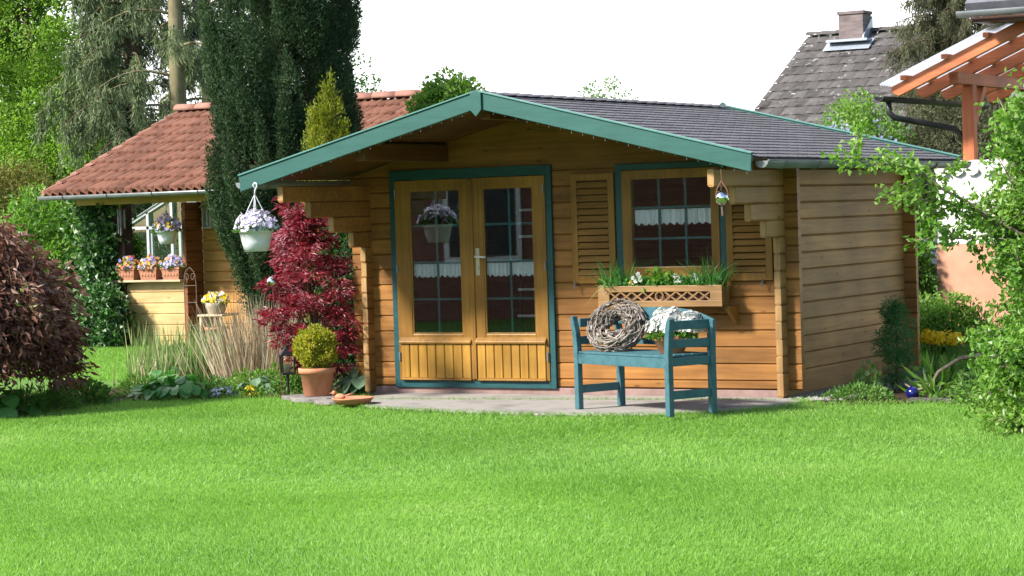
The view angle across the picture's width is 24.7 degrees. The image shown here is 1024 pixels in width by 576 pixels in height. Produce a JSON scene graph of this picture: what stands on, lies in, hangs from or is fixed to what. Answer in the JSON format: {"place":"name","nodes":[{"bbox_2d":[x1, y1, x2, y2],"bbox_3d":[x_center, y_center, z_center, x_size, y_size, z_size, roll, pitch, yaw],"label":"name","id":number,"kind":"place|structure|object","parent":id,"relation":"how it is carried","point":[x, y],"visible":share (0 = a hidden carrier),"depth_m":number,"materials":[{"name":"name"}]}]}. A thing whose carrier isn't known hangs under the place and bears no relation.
{"place":"outdoors","nodes":[
{"label":"outdoors","id":0,"kind":"place"},
{"bbox_2d":[14,372,359,411],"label":"flower bed ground","id":1,"kind":"structure","parent":0,"point":[123,397],"depth_m":22.01,"materials":[{"name":"soil"}]},
{"bbox_2d":[0,389,42,417],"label":"broad leaf plant","id":2,"kind":"object","parent":1,"relation":"on","point":[9,404],"visible":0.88,"depth_m":20.42,"materials":[{"name":"green plant"}]},
{"bbox_2d":[0,382,53,413],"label":"bushy plant","id":3,"kind":"object","parent":1,"relation":"on","point":[46,404],"visible":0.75,"depth_m":20.56,"materials":[{"name":"green plant"}]},
{"bbox_2d":[0,212,99,394],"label":"copper maple","id":4,"kind":"object","parent":1,"relation":"on","point":[40,328],"visible":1,"depth_m":20.55,"materials":[{"name":"brown plant"}]},
{"bbox_2d":[21,380,84,409],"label":"bushy plant","id":5,"kind":"object","parent":1,"relation":"on","point":[62,395],"visible":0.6,"depth_m":20.93,"materials":[{"name":"green plant"}]},
{"bbox_2d":[45,375,114,403],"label":"bushy plant","id":6,"kind":"object","parent":1,"relation":"on","point":[97,390],"visible":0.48,"depth_m":21.49,"materials":[{"name":"green plant"}]},
{"bbox_2d":[111,371,162,396],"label":"bushy plant","id":7,"kind":"object","parent":1,"relation":"on","point":[129,386],"visible":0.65,"depth_m":22.20,"materials":[{"name":"green plant"}]},
{"bbox_2d":[115,317,201,379],"bbox_3d":[-3.591,0.629,24.172,0.952,0.692,0.826,-1,2,30],"label":"iris clump","id":8,"kind":"object","parent":1,"relation":"on","point":[155,347],"visible":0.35,"depth_m":24.07,"materials":[{"name":"plant"}]},
{"bbox_2d":[113,338,206,387],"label":"iris clump","id":9,"kind":"object","parent":1,"relation":"on","point":[163,366],"visible":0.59,"depth_m":23.46,"materials":[{"name":"green plant"}]},
{"bbox_2d":[133,367,197,391],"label":"broad leaf plant","id":10,"kind":"object","parent":1,"relation":"on","point":[161,376],"visible":0.33,"depth_m":22.37,"materials":[{"name":"green plant"}]},
{"bbox_2d":[127,375,213,400],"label":"broad leaf plant","id":11,"kind":"object","parent":1,"relation":"on","point":[186,386],"visible":0.97,"depth_m":21.75,"materials":[{"name":"green plant"}]},
{"bbox_2d":[0,372,364,411],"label":"ground cover","id":12,"kind":"object","parent":1,"relation":"on","point":[265,392],"visible":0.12,"depth_m":21.80,"materials":[{"name":"green plant"}]},
{"bbox_2d":[154,319,245,378],"bbox_3d":[-3.162,0.625,23.838,0.849,0.694,0.844,-1,2,30],"label":"iris clump","id":13,"kind":"object","parent":1,"relation":"on","point":[197,371],"visible":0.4,"depth_m":23.81,"materials":[{"name":"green plant"}]},
{"bbox_2d":[191,373,233,396],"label":"bushy plant","id":14,"kind":"object","parent":1,"relation":"on","point":[213,381],"visible":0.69,"depth_m":21.96,"materials":[{"name":"green plant"}]},
{"bbox_2d":[207,385,239,398],"bbox_3d":[-2.704,0.970,21.825,0.339,0.148,0.380,-3,2,-37],"label":"flower cushion","id":15,"kind":"object","parent":1,"relation":"on","point":[229,391],"visible":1,"depth_m":21.77,"materials":[{"name":"blue plant"}]},
{"bbox_2d":[155,285,330,385],"bbox_3d":[-2.605,0.477,23.101,1.968,1.003,1.701,-1,2,30],"label":"dry grass clump","id":16,"kind":"object","parent":1,"relation":"on","point":[251,354],"visible":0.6,"depth_m":23.05,"materials":[{"name":"plant"}]},
{"bbox_2d":[223,365,273,391],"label":"bushy plant","id":17,"kind":"object","parent":1,"relation":"on","point":[236,376],"visible":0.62,"depth_m":22.37,"materials":[{"name":"green plant"}]},
{"bbox_2d":[238,383,263,396],"bbox_3d":[-2.421,0.949,21.767,0.269,0.146,0.238,-1,2,30],"label":"flower cushion","id":18,"kind":"object","parent":1,"relation":"on","point":[252,388],"visible":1,"depth_m":21.73,"materials":[{"name":"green plant"}]},
{"bbox_2d":[237,376,272,392],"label":"blue hosta","id":19,"kind":"object","parent":1,"relation":"on","point":[255,382],"visible":0.56,"depth_m":22.17,"materials":[{"name":"grey plant"}]},
{"bbox_2d":[260,359,300,386],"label":"bushy plant","id":20,"kind":"object","parent":1,"relation":"on","point":[270,372],"visible":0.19,"depth_m":22.54,"materials":[{"name":"green plant"}]},
{"bbox_2d":[268,363,302,393],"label":"bushy plant","id":21,"kind":"object","parent":1,"relation":"on","point":[297,381],"visible":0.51,"depth_m":21.94,"materials":[{"name":"green plant"}]},
{"bbox_2d":[279,342,294,394],"bbox_3d":[-2.064,0.754,21.483,0.148,0.513,0.148,-2,2,-15],"label":"garden lantern","id":22,"kind":"object","parent":1,"relation":"on","point":[285,352],"visible":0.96,"depth_m":21.46,"materials":[{"name":"black metal"}]},
{"bbox_2d":[252,196,364,378],"bbox_3d":[-1.845,0.049,21.770,1.237,1.894,1.107,-1,2,30],"label":"red maple","id":23,"kind":"object","parent":1,"relation":"on","point":[302,228],"visible":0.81,"depth_m":21.60,"materials":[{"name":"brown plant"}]},
{"bbox_2d":[293,67,353,322],"bbox_3d":[-1.948,-0.707,24.512,0.850,3.231,0.824,-1,2,30],"label":"gold conifer","id":24,"kind":"object","parent":1,"relation":"on","point":[317,117],"visible":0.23,"depth_m":24.43,"materials":[{"name":"yellow green conifer foliage"},{"name":"brown bark"}]},
{"bbox_2d":[305,217,356,379],"bbox_3d":[-1.442,0.034,23.316,1.363,2.078,1.386,-1,2,30],"label":"shade bush","id":25,"kind":"object","parent":1,"relation":"on","point":[351,358],"visible":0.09,"depth_m":23.09,"materials":[{"name":"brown plant"}]},
{"bbox_2d":[333,368,365,393],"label":"blue hosta","id":26,"kind":"object","parent":1,"relation":"on","point":[354,380],"visible":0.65,"depth_m":21.62,"materials":[{"name":"grey plant"}]},
{"bbox_2d":[0,0,980,115],"label":"sky","id":27,"kind":"structure","parent":0,"point":[730,52],"materials":[{"name":"white"}]},
{"bbox_2d":[72,272,937,349],"bbox_3d":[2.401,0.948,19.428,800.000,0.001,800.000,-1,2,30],"label":"ground","id":28,"kind":"structure","parent":0,"point":[922,284],"depth_m":42.01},
{"bbox_2d":[0,152,75,259],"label":"gold bush","id":29,"kind":"object","parent":28,"relation":"on","point":[9,187],"visible":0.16,"depth_m":34.10,"materials":[{"name":"brown plant"}]},
{"bbox_2d":[0,183,88,310],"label":"pale shrub","id":30,"kind":"object","parent":28,"relation":"on","point":[51,233],"visible":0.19,"depth_m":32.30,"materials":[{"name":"green plant"}]},
{"bbox_2d":[0,0,122,222],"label":"beech tree","id":31,"kind":"object","parent":28,"relation":"on","point":[26,45],"visible":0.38,"depth_m":50.74,"materials":[{"name":"green plant"}]},
{"bbox_2d":[0,60,162,258],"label":"beech tree","id":32,"kind":"object","parent":28,"relation":"on","point":[14,120],"visible":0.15,"depth_m":50.06,"materials":[{"name":"green plant"}]},
{"bbox_2d":[70,278,135,347],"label":"ivy bush","id":33,"kind":"object","parent":28,"relation":"on","point":[105,304],"visible":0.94,"depth_m":31.10,"materials":[{"name":"green plant"}]},
{"bbox_2d":[61,215,146,299],"bbox_3d":[-5.668,-0.216,32.426,1.372,2.099,1.332,-1,2,30],"label":"pale shrub","id":34,"kind":"object","parent":28,"relation":"on","point":[137,247],"visible":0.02,"depth_m":32.31,"materials":[{"name":"green plant"}]},
{"bbox_2d":[29,0,207,279],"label":"spruce","id":35,"kind":"object","parent":28,"relation":"on","point":[98,71],"visible":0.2,"depth_m":45.59,"materials":[{"name":"green plant"}]},
{"bbox_2d":[133,203,170,278],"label":"hedge bush","id":36,"kind":"object","parent":28,"relation":"on","point":[164,252],"visible":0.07,"depth_m":45.10,"materials":[{"name":"green plant"}]},
{"bbox_2d":[87,0,223,255],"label":"mossy pine","id":37,"kind":"object","parent":28,"relation":"on","point":[182,60],"visible":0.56,"depth_m":43.69,"materials":[{"name":"green plant"}]},
{"bbox_2d":[132,202,183,281],"bbox_3d":[-4.880,-0.543,39.150,2.360,2.155,2.375,-1,2,30],"label":"greenhouse","id":38,"kind":"object","parent":28,"relation":"on","point":[145,219],"visible":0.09,"depth_m":38.67,"materials":[{"name":"metal"}]},
{"bbox_2d":[184,267,198,345],"bbox_3d":[-4.198,0.257,30.528,0.210,1.064,0.011,-1,2,30],"label":"iron trellis","id":39,"kind":"object","parent":28,"relation":"on","point":[190,302],"visible":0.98,"depth_m":30.52,"materials":[{"name":"brown metal"}]},
{"bbox_2d":[146,0,261,102],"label":"spruce","id":40,"kind":"object","parent":28,"relation":"on","point":[197,38],"visible":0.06,"depth_m":48.54,"materials":[{"name":"green plant"}]},
{"bbox_2d":[205,326,227,342],"bbox_3d":[-3.832,0.644,30.312,0.300,0.280,0.300,-1,2,30],"label":"clay pot","id":41,"kind":"object","parent":28,"relation":"on","point":[215,328],"visible":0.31,"depth_m":30.20,"materials":[{"name":"ceramic"}]},
{"bbox_2d":[197,313,237,346],"bbox_3d":[-3.817,0.559,30.380,0.400,0.445,0.360,-1,2,30],"label":"plant stool","id":42,"kind":"object","parent":28,"relation":"on","point":[200,320],"visible":0.4,"depth_m":30.31,"materials":[{"name":"beige wood"}]},
{"bbox_2d":[201,291,229,313],"bbox_3d":[-3.842,0.185,30.339,0.399,0.304,0.323,-1,2,30],"label":"wicker pot","id":43,"kind":"object","parent":42,"relation":"on","point":[218,298],"visible":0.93,"depth_m":30.25,"materials":[{"name":"wicker"}]},
{"bbox_2d":[37,86,472,346],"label":"tiled shed","id":44,"kind":"structure","parent":28,"relation":"on","point":[159,161],"depth_m":31.17,"materials":[{"name":"tile"}]},
{"bbox_2d":[60,200,136,346],"bbox_3d":[-5.603,-0.264,31.538,0.992,2.196,0.967,-1,2,30],"label":"ivy","id":45,"kind":"object","parent":44,"relation":"attached to","point":[99,234],"visible":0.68,"depth_m":31.41,"materials":[{"name":"green plant"}]},
{"bbox_2d":[117,206,125,235],"bbox_3d":[-5.192,-0.914,31.071,0.120,0.430,0.117,-1,2,30],"label":"wind chime","id":46,"kind":"object","parent":44,"relation":"hanging from","point":[118,214],"visible":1,"depth_m":31.04,"materials":[{"name":"metal"}]},
{"bbox_2d":[115,255,139,279],"bbox_3d":[-5.149,-0.275,31.386,0.406,0.340,0.303,-1,2,30],"label":"planter box","id":47,"kind":"object","parent":44,"relation":"on","point":[130,271],"visible":1,"depth_m":31.32,"materials":[{"name":"ceramic"}]},
{"bbox_2d":[136,254,162,279],"bbox_3d":[-4.816,-0.286,31.193,0.414,0.353,0.311,-1,2,30],"label":"planter box","id":48,"kind":"object","parent":44,"relation":"on","point":[148,268],"visible":0.99,"depth_m":31.12,"materials":[{"name":"ceramic"}]},
{"bbox_2d":[150,203,181,243],"bbox_3d":[-4.542,-0.857,30.711,0.434,0.559,0.432,-1,2,30],"label":"hanging pot","id":49,"kind":"object","parent":44,"relation":"hanging from","point":[165,235],"visible":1,"depth_m":30.62,"materials":[{"name":"white plastic"}]},
{"bbox_2d":[159,253,185,279],"bbox_3d":[-4.489,-0.288,31.004,0.426,0.349,0.304,-1,2,30],"label":"planter box","id":50,"kind":"object","parent":44,"relation":"on","point":[172,267],"visible":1,"depth_m":30.93,"materials":[{"name":"ceramic"}]},
{"bbox_2d":[199,201,213,227],"bbox_3d":[-4.053,-0.975,31.082,0.200,0.360,0.110,-1,2,30],"label":"bird feeder","id":51,"kind":"object","parent":44,"relation":"attached to","point":[207,222],"visible":0.73,"depth_m":31.07,"materials":[{"name":"green"}]},
{"bbox_2d":[210,0,385,99],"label":"hazel tree","id":52,"kind":"object","parent":28,"relation":"on","point":[362,81],"visible":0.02,"depth_m":51.77,"materials":[{"name":"green plant"}]},
{"bbox_2d":[577,76,639,99],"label":"distant tree","id":53,"kind":"object","parent":28,"relation":"on","point":[585,88],"visible":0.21,"depth_m":59.91,"materials":[{"name":"green plant"}]},
{"bbox_2d":[815,87,920,175],"bbox_3d":[4.980,-1.224,33.326,1.817,3.286,1.698,-1,2,30],"label":"lilac bush","id":54,"kind":"object","parent":28,"relation":"on","point":[844,120],"visible":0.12,"depth_m":33.04,"materials":[{"name":"green plant"}]},
{"bbox_2d":[917,195,940,346],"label":"wall shrub","id":55,"kind":"object","parent":28,"relation":"on","point":[927,281],"visible":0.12,"depth_m":25.31,"materials":[{"name":"green plant"}]},
{"bbox_2d":[920,239,937,266],"bbox_3d":[4.623,0.048,25.767,0.280,1.230,0.060,-1,2,30],"label":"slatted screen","id":56,"kind":"object","parent":28,"relation":"on","point":[934,260],"visible":0.01,"depth_m":25.70,"materials":[{"name":"grey"}]},
{"bbox_2d":[876,0,1010,267],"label":"larch","id":57,"kind":"object","parent":28,"relation":"on","point":[949,24],"visible":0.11,"depth_m":37.88,"materials":[{"name":"green plant"}]},
{"bbox_2d":[874,13,1023,160],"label":"patio pergola","id":58,"kind":"object","parent":28,"relation":"on","point":[970,70],"visible":0.98,"depth_m":25.19,"materials":[{"name":"orange wood"}]},
{"bbox_2d":[1009,85,1023,98],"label":"wall lamp","id":59,"kind":"object","parent":58,"relation":"attached to","point":[1015,93],"visible":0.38,"depth_m":25.77,"materials":[{"name":"white"}]},
{"bbox_2d":[899,91,1002,277],"bbox_3d":[6.278,-1.292,33.149,1.819,3.352,1.369,-1,2,30],"label":"olive bush","id":60,"kind":"object","parent":28,"relation":"on","point":[929,140],"visible":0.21,"depth_m":33.04,"materials":[{"name":"leaf"},{"name":"brown bark"}]},
{"bbox_2d":[919,289,993,355],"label":"bush","id":61,"kind":"object","parent":28,"relation":"on","point":[933,312],"visible":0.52,"depth_m":24.45,"materials":[{"name":"green plant"}]},
{"bbox_2d":[928,14,1020,279],"bbox_3d":[8.090,-4.109,37.189,3.067,8.592,2.618,-2,2,-18],"label":"larch","id":62,"kind":"object","parent":28,"relation":"on","point":[995,106],"visible":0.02,"depth_m":36.98,"materials":[{"name":"green plant"}]},
{"bbox_2d":[935,158,1021,345],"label":"garden wall","id":63,"kind":"structure","parent":28,"relation":"on","point":[957,271],"depth_m":25.18,"materials":[{"name":"paint"}]},
{"bbox_2d":[956,0,1023,24],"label":"neighbour house","id":64,"kind":"structure","parent":28,"relation":"on","point":[987,9],"depth_m":23.90,"materials":[{"name":"grey tile"}]},
{"bbox_2d":[0,344,1023,575],"bbox_3d":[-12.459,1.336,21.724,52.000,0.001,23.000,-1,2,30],"label":"lawn","id":65,"kind":"structure","parent":0,"point":[106,382],"depth_m":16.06,"materials":[{"name":"green plant"}]},
{"bbox_2d":[267,277,282,394],"bbox_3d":[-2.185,0.454,21.495,0.107,1.120,0.100,-2,2,-11],"label":"gazing ball","id":66,"kind":"object","parent":65,"relation":"on","point":[272,282],"visible":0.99,"depth_m":21.47,"materials":[{"name":"metal"}]},
{"bbox_2d":[196,0,366,359],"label":"cypress","id":67,"kind":"object","parent":65,"relation":"on","point":[318,36],"visible":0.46,"depth_m":26.39,"materials":[{"name":"green plant"}]},
{"bbox_2d":[281,394,303,400],"bbox_3d":[-1.900,0.995,21.219,0.322,0.038,0.351,-3,2,-28],"label":"flagstone","id":68,"kind":"object","parent":65,"relation":"on","point":[286,397],"visible":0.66,"depth_m":21.20,"materials":[{"name":"grey stone"}]},
{"bbox_2d":[291,396,334,402],"bbox_3d":[-1.757,0.997,20.931,0.477,0.043,0.313,-1,2,30],"label":"flagstone","id":69,"kind":"object","parent":65,"relation":"on","point":[304,399],"visible":0.56,"depth_m":20.86,"materials":[{"name":"grey stone"}]},
{"bbox_2d":[291,323,338,395],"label":"potted shrub","id":70,"kind":"object","parent":69,"relation":"on","point":[314,345],"visible":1,"depth_m":20.96,"materials":[{"name":"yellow plant"}]},
{"bbox_2d":[314,399,336,404],"bbox_3d":[-1.566,1.005,20.623,0.403,0.035,0.291,-1,2,30],"label":"flagstone","id":71,"kind":"object","parent":65,"relation":"on","point":[323,401],"visible":0.58,"depth_m":20.54,"materials":[{"name":"grey stone"}]},
{"bbox_2d":[403,66,488,115],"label":"leafy bush","id":72,"kind":"object","parent":65,"relation":"on","point":[442,90],"visible":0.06,"depth_m":26.88,"materials":[{"name":"green plant"}]},
{"bbox_2d":[236,90,971,397],"bbox_3d":[0.948,-0.403,21.245,5.113,2.690,4.816,-1,2,30],"label":"garden cabin","id":73,"kind":"object","parent":65,"relation":"on","point":[830,262],"visible":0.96,"depth_m":20.57,"materials":[{"name":"brown wood"}]},
{"bbox_2d":[231,182,279,251],"bbox_3d":[-2.228,-0.620,20.300,0.414,0.604,0.421,-1,2,30],"label":"hanging pot","id":74,"kind":"object","parent":73,"relation":"hanging from","point":[254,229],"visible":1,"depth_m":20.20,"materials":[{"name":"white plastic"}]},
{"bbox_2d":[393,178,475,380],"bbox_3d":[-0.694,-0.072,21.151,0.804,1.817,0.109,-1,2,30],"label":"door leaf","id":75,"kind":"structure","parent":73,"relation":"in","point":[422,356],"depth_m":21.17,"materials":[{"name":"yellow wood"}]},
{"bbox_2d":[447,201,485,232],"bbox_3d":[-0.425,-0.886,21.422,0.365,0.810,0.380,-1,2,30],"label":"indoor hanging basket","id":76,"kind":"object","parent":73,"relation":"hanging from","point":[454,214],"visible":0.16,"depth_m":21.37,"materials":[{"name":"green metal"}]},
{"bbox_2d":[254,112,752,188],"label":"fairy lights","id":77,"kind":"object","parent":73,"relation":"attached to","point":[493,114],"visible":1,"depth_m":19.26,"materials":[{"name":"plastic"}]},
{"bbox_2d":[466,175,550,380],"bbox_3d":[-0.033,-0.079,20.744,0.792,1.817,0.148,-1,2,30],"label":"door leaf","id":78,"kind":"structure","parent":73,"relation":"in","point":[523,356],"depth_m":20.76,"materials":[{"name":"yellow wood"}]},
{"bbox_2d":[518,175,535,332],"bbox_3d":[0.146,-0.073,21.012,0.206,1.906,0.151,-1,2,30],"label":"ladder","id":79,"kind":"object","parent":73,"relation":"on","point":[521,289],"visible":0.33,"depth_m":21.03,"materials":[{"name":"black metal"}]},
{"bbox_2d":[579,246,750,322],"bbox_3d":[1.290,-0.020,19.829,1.656,0.657,0.858,-1,2,30],"label":"window box","id":80,"kind":"object","parent":73,"relation":"attached to","point":[662,289],"visible":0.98,"depth_m":19.75,"materials":[{"name":"brown wood"}]},
{"bbox_2d":[614,161,726,277],"bbox_3d":[1.365,-0.583,19.959,1.040,0.985,0.090,-1,2,30],"label":"window","id":81,"kind":"structure","parent":73,"relation":"in","point":[625,174],"depth_m":19.98,"materials":[{"name":"green paint"}]},
{"bbox_2d":[714,174,728,215],"bbox_3d":[1.627,-0.739,18.091,0.122,0.360,0.115,-1,2,30],"label":"mirror ball","id":82,"kind":"object","parent":73,"relation":"hanging from","point":[721,197],"visible":1,"depth_m":18.06,"materials":[{"name":"silver metal"}]},
{"bbox_2d":[820,67,1023,436],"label":"leafy shrub","id":83,"kind":"object","parent":65,"relation":"on","point":[1001,221],"visible":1,"depth_m":16.18,"materials":[{"name":"green plant"}]},
{"bbox_2d":[353,392,803,417],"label":"terrace","id":84,"kind":"structure","parent":0,"point":[563,405],"depth_m":19.52,"materials":[{"name":"stone"}]},
{"bbox_2d":[330,391,373,404],"bbox_3d":[-1.378,0.945,20.213,0.368,0.117,0.368,-3,2,-28],"label":"clay dish","id":85,"kind":"object","parent":84,"relation":"on","point":[341,399],"visible":1,"depth_m":20.12,"materials":[{"name":"ceramic"}]},
{"bbox_2d":[570,307,717,416],"bbox_3d":[1.046,0.570,18.586,0.486,0.818,1.294,-3,2,-35],"label":"garden bench","id":86,"kind":"object","parent":84,"relation":"on","point":[668,360],"visible":0.8,"depth_m":18.21,"materials":[{"name":"blue paint"}]},
{"bbox_2d":[586,298,646,351],"bbox_3d":[0.848,0.307,18.826,0.514,0.446,0.390,-1,2,30],"label":"twig wreath","id":87,"kind":"object","parent":86,"relation":"on","point":[631,317],"visible":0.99,"depth_m":18.77,"materials":[{"name":"beige wicker"}]},
{"bbox_2d":[644,306,705,353],"bbox_3d":[1.271,0.324,18.282,0.496,0.370,0.455,-1,2,30],"label":"flower bowl","id":88,"kind":"object","parent":86,"relation":"on","point":[658,320],"visible":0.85,"depth_m":18.20,"materials":[{"name":"ceramic"}]},
{"bbox_2d":[754,10,970,268],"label":"grey roofed house","id":89,"kind":"structure","parent":0,"point":[821,70],"depth_m":57.72,"materials":[{"name":"tile"}]},
{"bbox_2d":[807,371,983,403],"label":"side bed ground","id":90,"kind":"structure","parent":0,"point":[901,394],"depth_m":19.34,"materials":[{"name":"soil"}]},
{"bbox_2d":[820,380,898,401],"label":"leafy perennial","id":91,"kind":"object","parent":90,"relation":"on","point":[870,393],"visible":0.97,"depth_m":19.19,"materials":[{"name":"green plant"}]},
{"bbox_2d":[847,359,884,391],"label":"leafy perennial","id":92,"kind":"object","parent":90,"relation":"on","point":[860,376],"visible":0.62,"depth_m":19.76,"materials":[{"name":"green plant"}]},
{"bbox_2d":[795,369,968,400],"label":"gravel","id":93,"kind":"structure","parent":90,"relation":"on","point":[816,397],"depth_m":19.91,"materials":[{"name":"grey gravel"}]},
{"bbox_2d":[869,293,923,391],"bbox_3d":[3.288,0.464,19.950,0.478,0.855,0.475,-2,2,8],"label":"young conifer","id":94,"kind":"object","parent":90,"relation":"on","point":[892,315],"visible":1,"depth_m":19.91,"materials":[{"name":"green plant"}]},
{"bbox_2d":[906,386,918,397],"bbox_3d":[3.287,0.861,19.163,0.110,0.110,0.108,-1,2,30],"label":"glazed ball","id":95,"kind":"object","parent":90,"relation":"on","point":[912,391],"visible":0.77,"depth_m":19.12,"materials":[{"name":"blue ceramic"}]},
{"bbox_2d":[866,363,992,401],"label":"side ground cover","id":96,"kind":"object","parent":90,"relation":"on","point":[937,379],"visible":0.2,"depth_m":20.51,"materials":[{"name":"green plant"}]},
{"bbox_2d":[896,349,967,397],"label":"leafy perennial","id":97,"kind":"object","parent":90,"relation":"on","point":[926,387],"visible":0.63,"depth_m":19.20,"materials":[{"name":"green plant"}]},
{"bbox_2d":[905,353,982,390],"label":"fallen branch","id":98,"kind":"object","parent":97,"relation":"on","point":[951,363],"visible":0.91,"depth_m":19.14,"materials":[{"name":"brown wood"}]},
{"bbox_2d":[908,328,959,377],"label":"yellow flower","id":99,"kind":"object","parent":90,"relation":"on","point":[929,339],"visible":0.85,"depth_m":21.11,"materials":[{"name":"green plant"}]},
{"bbox_2d":[909,397,975,402],"bbox_3d":[3.576,0.902,18.765,0.800,0.035,0.080,-1,2,30],"label":"edging stone","id":100,"kind":"object","parent":90,"relation":"on","point":[925,399],"visible":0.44,"depth_m":18.85,"materials":[{"name":"grey stone"}]},
{"bbox_2d":[933,330,967,379],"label":"yellow flower","id":101,"kind":"object","parent":90,"relation":"on","point":[952,340],"visible":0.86,"depth_m":20.75,"materials":[{"name":"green plant"}]},
{"bbox_2d":[936,320,998,369],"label":"leafy perennial","id":102,"kind":"object","parent":90,"relation":"on","point":[967,343],"visible":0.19,"depth_m":21.77,"materials":[{"name":"green plant"}]},
{"bbox_2d":[947,366,991,402],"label":"leafy perennial","id":103,"kind":"object","parent":90,"relation":"on","point":[970,385],"visible":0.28,"depth_m":18.74,"materials":[{"name":"green plant"}]},
{"bbox_2d":[960,312,1005,361],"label":"leafy perennial","id":104,"kind":"object","parent":90,"relation":"on","point":[992,319],"visible":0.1,"depth_m":22.91,"materials":[{"name":"green plant"}]}
]}

